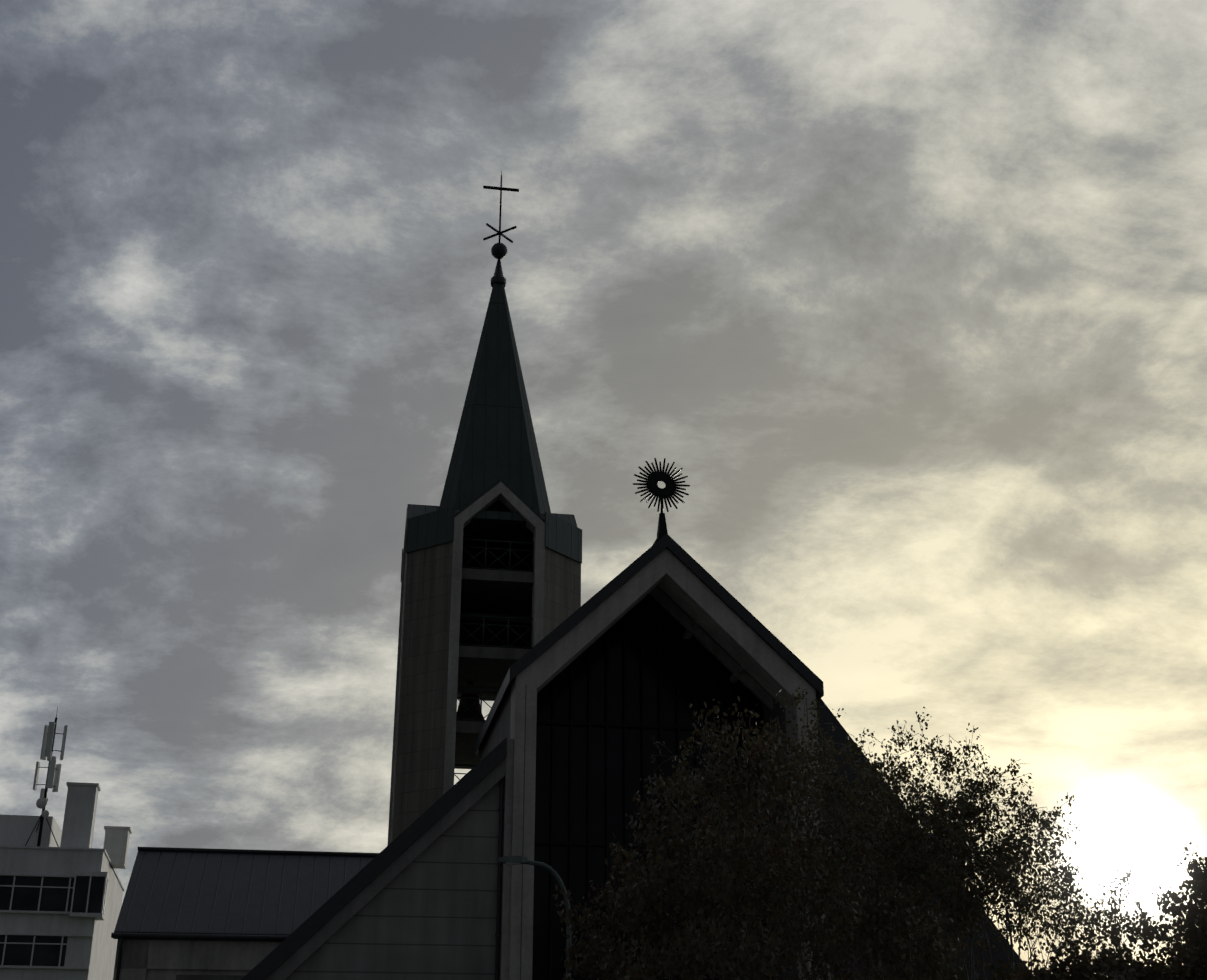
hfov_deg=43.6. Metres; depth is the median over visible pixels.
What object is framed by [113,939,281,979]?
annex walls
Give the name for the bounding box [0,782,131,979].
white office building
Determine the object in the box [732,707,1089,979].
birch foliage
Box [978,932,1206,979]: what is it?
foliage
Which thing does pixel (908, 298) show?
sky
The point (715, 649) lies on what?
church soffit beams
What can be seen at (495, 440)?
tower spire
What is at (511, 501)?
tower concrete frames
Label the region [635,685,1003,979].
foliage
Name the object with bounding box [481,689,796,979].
church nave walls
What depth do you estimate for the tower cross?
57.01 m
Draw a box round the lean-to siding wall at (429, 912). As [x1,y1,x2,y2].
[285,777,504,979]
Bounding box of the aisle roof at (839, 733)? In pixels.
[816,697,1030,979]
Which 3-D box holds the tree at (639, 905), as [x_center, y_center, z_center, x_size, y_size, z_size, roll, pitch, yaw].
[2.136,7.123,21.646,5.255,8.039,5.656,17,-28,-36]
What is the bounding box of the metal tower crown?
[400,478,581,581]
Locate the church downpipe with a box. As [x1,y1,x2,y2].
[495,777,503,979]
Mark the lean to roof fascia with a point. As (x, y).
(291, 953)
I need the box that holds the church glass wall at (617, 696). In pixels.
[532,595,773,979]
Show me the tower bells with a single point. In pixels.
(469, 703)
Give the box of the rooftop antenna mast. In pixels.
[25,707,67,846]
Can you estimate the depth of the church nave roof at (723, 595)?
39.67 m
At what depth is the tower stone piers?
47.92 m
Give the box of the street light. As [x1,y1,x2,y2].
[498,856,571,978]
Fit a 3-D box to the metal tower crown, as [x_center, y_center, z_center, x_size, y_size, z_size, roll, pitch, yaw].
[-3.895,1.749,52.069,5.910,2.320,5.910,4,-22,-9]
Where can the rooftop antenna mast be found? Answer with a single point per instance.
(47, 750)
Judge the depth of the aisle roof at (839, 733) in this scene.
38.23 m
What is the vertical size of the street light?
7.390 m
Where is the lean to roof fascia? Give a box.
[241,737,506,979]
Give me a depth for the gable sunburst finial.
41.29 m
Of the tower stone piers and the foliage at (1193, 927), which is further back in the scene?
the tower stone piers
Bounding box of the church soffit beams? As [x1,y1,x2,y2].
[649,585,772,709]
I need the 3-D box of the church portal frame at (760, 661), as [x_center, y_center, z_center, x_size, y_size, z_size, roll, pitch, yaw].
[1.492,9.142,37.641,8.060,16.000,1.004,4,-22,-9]
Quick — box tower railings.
[454,538,533,779]
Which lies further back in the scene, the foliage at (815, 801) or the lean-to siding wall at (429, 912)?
the lean-to siding wall at (429, 912)
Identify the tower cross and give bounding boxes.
[483,171,518,242]
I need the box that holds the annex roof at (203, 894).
[111,847,378,979]
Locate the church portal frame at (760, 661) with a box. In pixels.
[500,548,830,979]
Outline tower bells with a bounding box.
[456,623,502,721]
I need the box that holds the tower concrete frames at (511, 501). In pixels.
[387,482,580,845]
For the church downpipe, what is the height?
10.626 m
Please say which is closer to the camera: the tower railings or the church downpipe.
the church downpipe
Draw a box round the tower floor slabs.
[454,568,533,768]
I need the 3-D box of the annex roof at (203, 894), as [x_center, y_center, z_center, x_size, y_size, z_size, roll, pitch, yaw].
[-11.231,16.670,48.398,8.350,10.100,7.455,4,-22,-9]
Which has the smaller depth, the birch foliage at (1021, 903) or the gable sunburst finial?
the birch foliage at (1021, 903)
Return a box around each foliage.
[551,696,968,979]
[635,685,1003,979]
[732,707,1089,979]
[849,778,1148,979]
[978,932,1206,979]
[1085,842,1206,979]
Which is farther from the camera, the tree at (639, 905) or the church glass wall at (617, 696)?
the church glass wall at (617, 696)
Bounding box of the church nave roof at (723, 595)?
[475,534,823,754]
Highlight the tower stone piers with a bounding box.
[393,510,579,839]
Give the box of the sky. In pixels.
[0,0,1206,975]
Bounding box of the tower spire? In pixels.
[439,243,550,513]
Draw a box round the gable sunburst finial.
[633,458,689,544]

